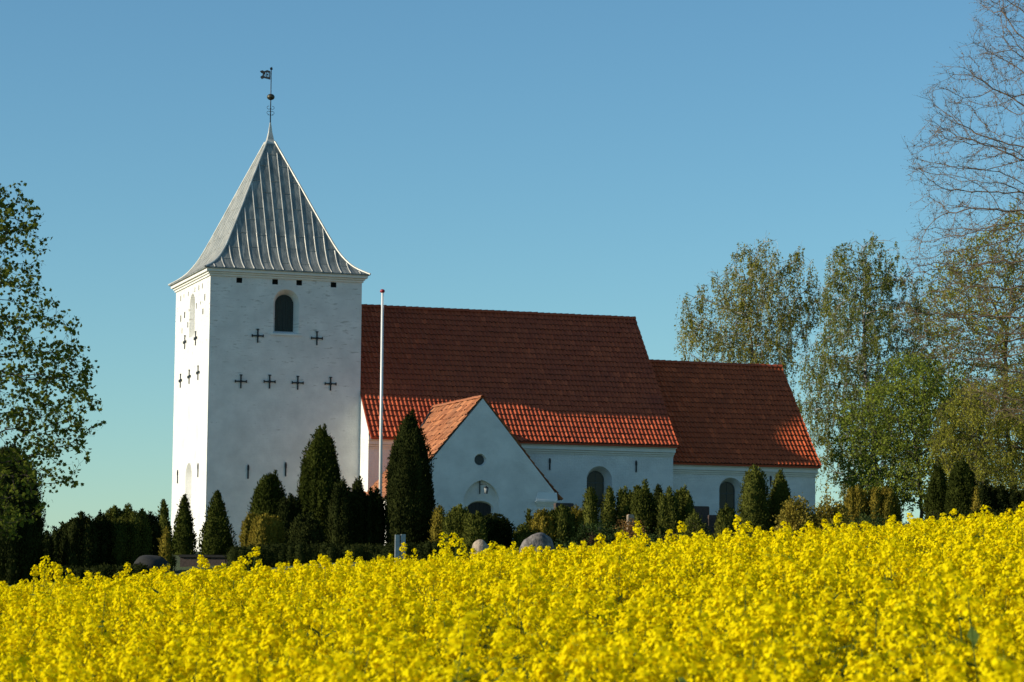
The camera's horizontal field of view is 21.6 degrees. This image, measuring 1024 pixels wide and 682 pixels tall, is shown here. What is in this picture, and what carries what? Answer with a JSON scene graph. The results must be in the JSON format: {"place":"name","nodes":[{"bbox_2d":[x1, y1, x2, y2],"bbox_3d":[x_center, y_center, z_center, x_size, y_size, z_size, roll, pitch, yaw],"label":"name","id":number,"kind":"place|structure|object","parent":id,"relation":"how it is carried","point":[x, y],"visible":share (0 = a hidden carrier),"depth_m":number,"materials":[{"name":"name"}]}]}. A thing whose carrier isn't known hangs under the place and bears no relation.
{"place":"outdoors","nodes":[
{"label":"outdoors","id":0,"kind":"place"},
{"bbox_2d":[8,552,969,681],"bbox_3d":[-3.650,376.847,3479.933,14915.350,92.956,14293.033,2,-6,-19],"label":"ground","id":1,"kind":"structure","parent":0,"point":[178,570],"depth_m":120.79,"materials":[{"name":"green plant"}]},
{"bbox_2d":[0,440,48,584],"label":"conifer tree","id":2,"kind":"object","parent":1,"relation":"on","point":[21,557],"visible":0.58,"depth_m":102.74,"materials":[{"name":"green plant"}]},
{"bbox_2d":[42,529,56,566],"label":"yew tree","id":3,"kind":"object","parent":1,"relation":"on","point":[48,542],"visible":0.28,"depth_m":111.74,"materials":[{"name":"green plant"}]},
{"bbox_2d":[0,180,105,540],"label":"maple tree","id":4,"kind":"object","parent":1,"relation":"on","point":[12,521],"visible":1,"depth_m":65.35,"materials":[{"name":"green plant"}]},
{"bbox_2d":[49,521,63,563],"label":"yew tree","id":5,"kind":"object","parent":1,"relation":"on","point":[57,533],"visible":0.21,"depth_m":115.50,"materials":[{"name":"green plant"}]},
{"bbox_2d":[58,511,99,567],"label":"yew tree","id":6,"kind":"object","parent":1,"relation":"on","point":[78,544],"visible":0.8,"depth_m":112.23,"materials":[{"name":"green plant"}]},
{"bbox_2d":[39,562,152,584],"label":"hedge","id":7,"kind":"object","parent":1,"relation":"on","point":[109,571],"visible":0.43,"depth_m":109.62,"materials":[{"name":"green plant"}]},
{"bbox_2d":[94,509,112,566],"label":"yew tree","id":8,"kind":"object","parent":1,"relation":"on","point":[104,547],"visible":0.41,"depth_m":113.59,"materials":[{"name":"green plant"}]},
{"bbox_2d":[105,503,153,565],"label":"yew tree","id":9,"kind":"object","parent":1,"relation":"on","point":[131,539],"visible":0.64,"depth_m":114.23,"materials":[{"name":"green plant"}]},
{"bbox_2d":[134,555,170,574],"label":"boulder","id":10,"kind":"object","parent":1,"relation":"on","point":[150,561],"visible":0.42,"depth_m":111.54,"materials":[{"name":"stone"}]},
{"bbox_2d":[145,511,162,555],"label":"yew tree","id":11,"kind":"object","parent":1,"relation":"on","point":[156,531],"visible":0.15,"depth_m":117.52,"materials":[{"name":"green plant"}]},
{"bbox_2d":[155,499,176,571],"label":"conifer tree","id":12,"kind":"object","parent":1,"relation":"on","point":[164,521],"visible":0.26,"depth_m":119.77,"materials":[{"name":"green plant"}]},
{"bbox_2d":[157,527,174,570],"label":"conifer tree","id":13,"kind":"object","parent":1,"relation":"on","point":[166,549],"visible":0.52,"depth_m":112.78,"materials":[{"name":"green plant"}]},
{"bbox_2d":[171,493,197,554],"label":"conifer tree","id":14,"kind":"object","parent":1,"relation":"on","point":[184,540],"visible":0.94,"depth_m":126.50,"materials":[{"name":"green plant"}]},
{"bbox_2d":[179,555,227,566],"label":"stone wall","id":15,"kind":"structure","parent":1,"relation":"on","point":[191,560],"depth_m":121.75,"materials":[{"name":"grey stone"}]},
{"bbox_2d":[197,489,236,554],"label":"conifer tree","id":16,"kind":"object","parent":1,"relation":"on","point":[216,537],"visible":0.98,"depth_m":126.40,"materials":[{"name":"green plant"}]},
{"bbox_2d":[238,511,256,546],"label":"yew tree","id":17,"kind":"object","parent":1,"relation":"on","point":[245,529],"visible":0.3,"depth_m":118.57,"materials":[{"name":"green plant"}]},
{"bbox_2d":[246,513,285,546],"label":"yew tree","id":18,"kind":"object","parent":1,"relation":"on","point":[266,528],"visible":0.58,"depth_m":116.33,"materials":[{"name":"green plant"}]},
{"bbox_2d":[247,470,287,518],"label":"thuja tree","id":19,"kind":"object","parent":1,"relation":"on","point":[268,494],"visible":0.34,"depth_m":123.28,"materials":[{"name":"green plant"}]},
{"bbox_2d":[275,493,303,545],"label":"yew tree","id":20,"kind":"object","parent":1,"relation":"on","point":[289,507],"visible":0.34,"depth_m":120.60,"materials":[{"name":"green plant"}]},
{"bbox_2d":[287,511,324,544],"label":"yew tree","id":21,"kind":"object","parent":1,"relation":"on","point":[307,529],"visible":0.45,"depth_m":114.52,"materials":[{"name":"green plant"}]},
{"bbox_2d":[295,423,343,543],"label":"thuja tree","id":22,"kind":"object","parent":1,"relation":"on","point":[320,474],"visible":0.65,"depth_m":123.07,"materials":[{"name":"green plant"}]},
{"bbox_2d":[223,540,454,570],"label":"hedge","id":23,"kind":"object","parent":1,"relation":"on","point":[271,555],"visible":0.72,"depth_m":111.63,"materials":[{"name":"green plant"}]},
{"bbox_2d":[324,478,356,545],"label":"yew tree","id":24,"kind":"object","parent":1,"relation":"on","point":[341,518],"visible":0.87,"depth_m":119.45,"materials":[{"name":"green plant"}]},
{"bbox_2d":[351,475,367,544],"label":"yew tree","id":25,"kind":"object","parent":1,"relation":"on","point":[359,495],"visible":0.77,"depth_m":120.41,"materials":[{"name":"green plant"}]},
{"bbox_2d":[361,485,385,544],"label":"yew tree","id":26,"kind":"object","parent":1,"relation":"on","point":[374,530],"visible":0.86,"depth_m":120.44,"materials":[{"name":"green plant"}]},
{"bbox_2d":[379,289,384,495],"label":"flagpole","id":27,"kind":"object","parent":1,"relation":"on","point":[382,291],"visible":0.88,"depth_m":126.94,"materials":[{"name":"white metal"}]},
{"bbox_2d":[395,534,405,560],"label":"board post","id":28,"kind":"object","parent":1,"relation":"on","point":[398,545],"visible":0.64,"depth_m":105.91,"materials":[{"name":"grey wood"}]},
{"bbox_2d":[382,409,437,544],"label":"thuja tree","id":29,"kind":"object","parent":1,"relation":"on","point":[410,500],"visible":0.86,"depth_m":119.93,"materials":[{"name":"green plant"}]},
{"bbox_2d":[427,504,446,542],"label":"conifer tree","id":30,"kind":"object","parent":1,"relation":"on","point":[436,522],"visible":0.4,"depth_m":118.69,"materials":[{"name":"green plant"}]},
{"bbox_2d":[440,503,473,557],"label":"yew tree","id":31,"kind":"object","parent":1,"relation":"on","point":[454,519],"visible":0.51,"depth_m":115.55,"materials":[{"name":"green plant"}]},
{"bbox_2d":[462,511,489,559],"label":"yew tree","id":32,"kind":"object","parent":1,"relation":"on","point":[475,528],"visible":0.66,"depth_m":114.61,"materials":[{"name":"green plant"}]},
{"bbox_2d":[471,539,488,556],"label":"boulder","id":33,"kind":"object","parent":1,"relation":"on","point":[479,545],"visible":0.38,"depth_m":107.80,"materials":[{"name":"stone"}]},
{"bbox_2d":[168,67,821,551],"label":"church","id":34,"kind":"structure","parent":1,"relation":"on","point":[278,337],"depth_m":141.38,"materials":[{"name":"paint"}]},
{"bbox_2d":[479,481,487,493],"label":"wall lantern","id":35,"kind":"object","parent":34,"relation":"attached to","point":[485,489],"depth_m":132.05,"materials":[{"name":"white glass"}]},
{"bbox_2d":[484,513,517,553],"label":"yew tree","id":36,"kind":"object","parent":1,"relation":"on","point":[499,532],"visible":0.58,"depth_m":116.36,"materials":[{"name":"green plant"}]},
{"bbox_2d":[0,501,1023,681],"bbox_3d":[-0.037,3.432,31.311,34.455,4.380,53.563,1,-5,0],"label":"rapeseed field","id":37,"kind":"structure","parent":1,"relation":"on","point":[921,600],"depth_m":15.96,"materials":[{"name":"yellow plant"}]},
{"bbox_2d":[510,523,533,549],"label":"yew tree","id":38,"kind":"object","parent":1,"relation":"on","point":[523,532],"visible":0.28,"depth_m":115.71,"materials":[{"name":"green plant"}]},
{"bbox_2d":[524,509,531,527],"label":"conifer tree","id":39,"kind":"object","parent":1,"relation":"on","point":[528,516],"visible":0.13,"depth_m":118.91,"materials":[{"name":"green plant"}]},
{"bbox_2d":[519,532,553,557],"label":"boulder","id":40,"kind":"object","parent":1,"relation":"on","point":[543,540],"visible":0.49,"depth_m":108.57,"materials":[{"name":"grey stone"}]},
{"bbox_2d":[526,507,556,544],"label":"yew tree","id":41,"kind":"object","parent":1,"relation":"on","point":[540,522],"visible":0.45,"depth_m":117.52,"materials":[{"name":"green plant"}]},
{"bbox_2d":[547,504,579,546],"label":"yew tree","id":42,"kind":"object","parent":1,"relation":"on","point":[564,521],"visible":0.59,"depth_m":117.58,"materials":[{"name":"green plant"}]},
{"bbox_2d":[554,503,573,510],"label":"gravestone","id":43,"kind":"object","parent":1,"relation":"on","point":[569,505],"visible":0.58,"depth_m":128.01,"materials":[{"name":"grey stone"}]},
{"bbox_2d":[554,539,575,547],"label":"shrub","id":44,"kind":"object","parent":1,"relation":"on","point":[564,544],"visible":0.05,"depth_m":112.08,"materials":[{"name":"green plant"}]},
{"bbox_2d":[571,504,584,538],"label":"yew tree","id":45,"kind":"object","parent":1,"relation":"on","point":[577,513],"visible":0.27,"depth_m":118.67,"materials":[{"name":"green plant"}]},
{"bbox_2d":[565,518,597,545],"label":"juniper","id":46,"kind":"object","parent":1,"relation":"on","point":[583,533],"visible":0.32,"depth_m":114.73,"materials":[{"name":"green plant"}]},
{"bbox_2d":[580,532,602,545],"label":"shrub","id":47,"kind":"object","parent":1,"relation":"on","point":[592,541],"visible":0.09,"depth_m":111.83,"materials":[{"name":"green plant"}]},
{"bbox_2d":[582,486,602,533],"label":"yew tree","id":48,"kind":"object","parent":1,"relation":"on","point":[590,512],"visible":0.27,"depth_m":120.70,"materials":[{"name":"green plant"}]},
{"bbox_2d":[587,518,625,543],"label":"juniper","id":49,"kind":"object","parent":1,"relation":"on","point":[610,537],"visible":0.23,"depth_m":113.75,"materials":[{"name":"green plant"}]},
{"bbox_2d":[600,485,618,534],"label":"yew tree","id":50,"kind":"object","parent":1,"relation":"on","point":[608,510],"visible":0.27,"depth_m":121.69,"materials":[{"name":"green plant"}]},
{"bbox_2d":[615,485,632,534],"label":"yew tree","id":51,"kind":"object","parent":1,"relation":"on","point":[623,503],"visible":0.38,"depth_m":121.74,"materials":[{"name":"green plant"}]},
{"bbox_2d":[626,514,633,535],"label":"gravestone","id":52,"kind":"object","parent":1,"relation":"on","point":[630,516],"visible":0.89,"depth_m":118.99,"materials":[{"name":"stone"}]},
{"bbox_2d":[611,514,651,538],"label":"shrub","id":53,"kind":"object","parent":1,"relation":"on","point":[629,529],"visible":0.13,"depth_m":116.81,"materials":[{"name":"orange plant"}]},
{"bbox_2d":[505,536,775,554],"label":"hedge","id":54,"kind":"object","parent":1,"relation":"on","point":[647,545],"visible":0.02,"depth_m":110.79,"materials":[{"name":"green plant"}]},
{"bbox_2d":[628,478,657,540],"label":"yew tree","id":55,"kind":"object","parent":1,"relation":"on","point":[643,507],"visible":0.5,"depth_m":120.55,"materials":[{"name":"green plant"}]},
{"bbox_2d":[621,526,665,542],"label":"juniper","id":56,"kind":"object","parent":1,"relation":"on","point":[654,538],"visible":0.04,"depth_m":112.87,"materials":[{"name":"green plant"}]},
{"bbox_2d":[653,483,663,534],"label":"yew tree","id":57,"kind":"object","parent":1,"relation":"on","point":[657,490],"visible":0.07,"depth_m":122.80,"materials":[{"name":"green plant"}]},
{"bbox_2d":[656,530,678,540],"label":"shrub","id":58,"kind":"object","parent":1,"relation":"on","point":[671,534],"visible":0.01,"depth_m":114.81,"materials":[{"name":"green plant"}]},
{"bbox_2d":[654,486,682,538],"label":"yew tree","id":59,"kind":"object","parent":1,"relation":"on","point":[667,516],"visible":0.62,"depth_m":119.61,"materials":[{"name":"green plant"}]},
{"bbox_2d":[674,484,694,533],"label":"yew tree","id":60,"kind":"object","parent":1,"relation":"on","point":[685,500],"visible":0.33,"depth_m":120.60,"materials":[{"name":"green plant"}]},
{"bbox_2d":[684,508,703,536],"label":"yew tree","id":61,"kind":"object","parent":1,"relation":"on","point":[694,513],"visible":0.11,"depth_m":116.81,"materials":[{"name":"green plant"}]},
{"bbox_2d":[675,513,714,539],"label":"shrub","id":62,"kind":"object","parent":1,"relation":"on","point":[697,528],"visible":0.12,"depth_m":113.79,"materials":[{"name":"green plant"}]},
{"bbox_2d":[693,506,708,533],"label":"gravestone","id":63,"kind":"object","parent":1,"relation":"on","point":[703,511],"visible":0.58,"depth_m":120.99,"materials":[{"name":"grey stone"}]},
{"bbox_2d":[707,515,716,537],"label":"gravestone","id":64,"kind":"object","parent":1,"relation":"on","point":[711,519],"visible":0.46,"depth_m":119.93,"materials":[{"name":"grey stone"}]},
{"bbox_2d":[711,503,737,539],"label":"yew tree","id":65,"kind":"object","parent":1,"relation":"on","point":[725,517],"visible":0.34,"depth_m":118.70,"materials":[{"name":"green plant"}]},
{"bbox_2d":[674,230,833,394],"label":"birch tree","id":66,"kind":"object","parent":1,"relation":"on","point":[741,313],"visible":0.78,"depth_m":164.03,"materials":[{"name":"green plant"}]},
{"bbox_2d":[736,464,774,537],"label":"thuja tree","id":67,"kind":"object","parent":1,"relation":"on","point":[754,505],"visible":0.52,"depth_m":123.41,"materials":[{"name":"green plant"}]},
{"bbox_2d":[768,469,792,534],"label":"thuja tree","id":68,"kind":"object","parent":1,"relation":"on","point":[780,493],"visible":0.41,"depth_m":124.53,"materials":[{"name":"green plant"}]},
{"bbox_2d":[770,492,821,536],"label":"shrub","id":69,"kind":"object","parent":1,"relation":"on","point":[795,515],"visible":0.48,"depth_m":120.42,"materials":[{"name":"green plant"}]},
{"bbox_2d":[808,481,853,531],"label":"shrub","id":70,"kind":"object","parent":1,"relation":"on","point":[829,512],"visible":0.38,"depth_m":120.56,"materials":[{"name":"green plant"}]},
{"bbox_2d":[843,484,869,523],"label":"yew tree","id":71,"kind":"object","parent":1,"relation":"on","point":[857,499],"visible":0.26,"depth_m":122.53,"materials":[{"name":"green plant"}]},
{"bbox_2d":[792,232,938,518],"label":"birch tree","id":72,"kind":"object","parent":1,"relation":"on","point":[854,310],"visible":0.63,"depth_m":159.62,"materials":[{"name":"green plant"}]},
{"bbox_2d":[834,507,902,527],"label":"juniper","id":73,"kind":"object","parent":1,"relation":"on","point":[865,519],"visible":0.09,"depth_m":118.20,"materials":[{"name":"green plant"}]},
{"bbox_2d":[867,486,903,525],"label":"yew tree","id":74,"kind":"object","parent":1,"relation":"on","point":[888,502],"visible":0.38,"depth_m":122.45,"materials":[{"name":"green plant"}]},
{"bbox_2d":[825,350,996,517],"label":"broadleaf tree","id":75,"kind":"object","parent":1,"relation":"on","point":[926,403],"visible":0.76,"depth_m":149.09,"materials":[{"name":"green plant"}]},
{"bbox_2d":[812,503,1022,534],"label":"hedge","id":76,"kind":"object","parent":1,"relation":"on","point":[996,512],"visible":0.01,"depth_m":111.87,"materials":[{"name":"green plant"}]},
{"bbox_2d":[922,462,948,519],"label":"thuja tree","id":77,"kind":"object","parent":1,"relation":"on","point":[935,496],"visible":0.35,"depth_m":125.54,"materials":[{"name":"green plant"}]},
{"bbox_2d":[925,508,947,519],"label":"shrub","id":78,"kind":"object","parent":1,"relation":"on","point":[935,517],"visible":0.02,"depth_m":116.87,"materials":[{"name":"green plant"}]},
{"bbox_2d":[890,0,1023,426],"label":"bare tree","id":79,"kind":"object","parent":1,"relation":"on","point":[1004,148],"visible":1,"depth_m":107.20,"materials":[{"name":"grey plant"}]},
{"bbox_2d":[943,456,978,518],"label":"thuja tree","id":80,"kind":"object","parent":1,"relation":"on","point":[961,483],"visible":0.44,"depth_m":123.36,"materials":[{"name":"green plant"}]},
{"bbox_2d":[902,197,1023,488],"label":"broadleaf tree","id":81,"kind":"object","parent":1,"relation":"on","point":[953,294],"visible":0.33,"depth_m":171.06,"materials":[{"name":"green plant"}]},
{"bbox_2d":[919,357,1023,495],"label":"willow tree","id":82,"kind":"object","parent":1,"relation":"on","point":[993,450],"visible":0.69,"depth_m":145.07,"materials":[{"name":"green plant"}]},
{"bbox_2d":[970,485,983,511],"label":"conifer tree","id":83,"kind":"object","parent":1,"relation":"on","point":[976,502],"visible":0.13,"depth_m":118.84,"materials":[{"name":"green plant"}]},
{"bbox_2d":[976,479,997,512],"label":"yew tree","id":84,"kind":"object","parent":1,"relation":"on","point":[987,497],"visible":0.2,"depth_m":121.65,"materials":[{"name":"green plant"}]},
{"bbox_2d":[991,483,1008,510],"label":"yew tree","id":85,"kind":"object","parent":1,"relation":"on","point":[1001,499],"visible":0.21,"depth_m":121.69,"materials":[{"name":"green plant"}]},
{"bbox_2d":[1003,483,1021,511],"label":"yew tree","id":86,"kind":"object","parent":1,"relation":"on","point":[1013,498],"visible":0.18,"depth_m":121.70,"materials":[{"name":"green plant"}]},
{"bbox_2d":[1019,484,1023,502],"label":"yew tree","id":87,"kind":"object","parent":1,"relation":"on","point":[1022,497],"visible":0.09,"depth_m":121.76,"materials":[{"name":"green plant"}]},
{"bbox_2d":[0,0,1023,533],"label":"sky","id":88,"kind":"structure","parent":0,"point":[595,157],"materials":[{"name":"blue"}]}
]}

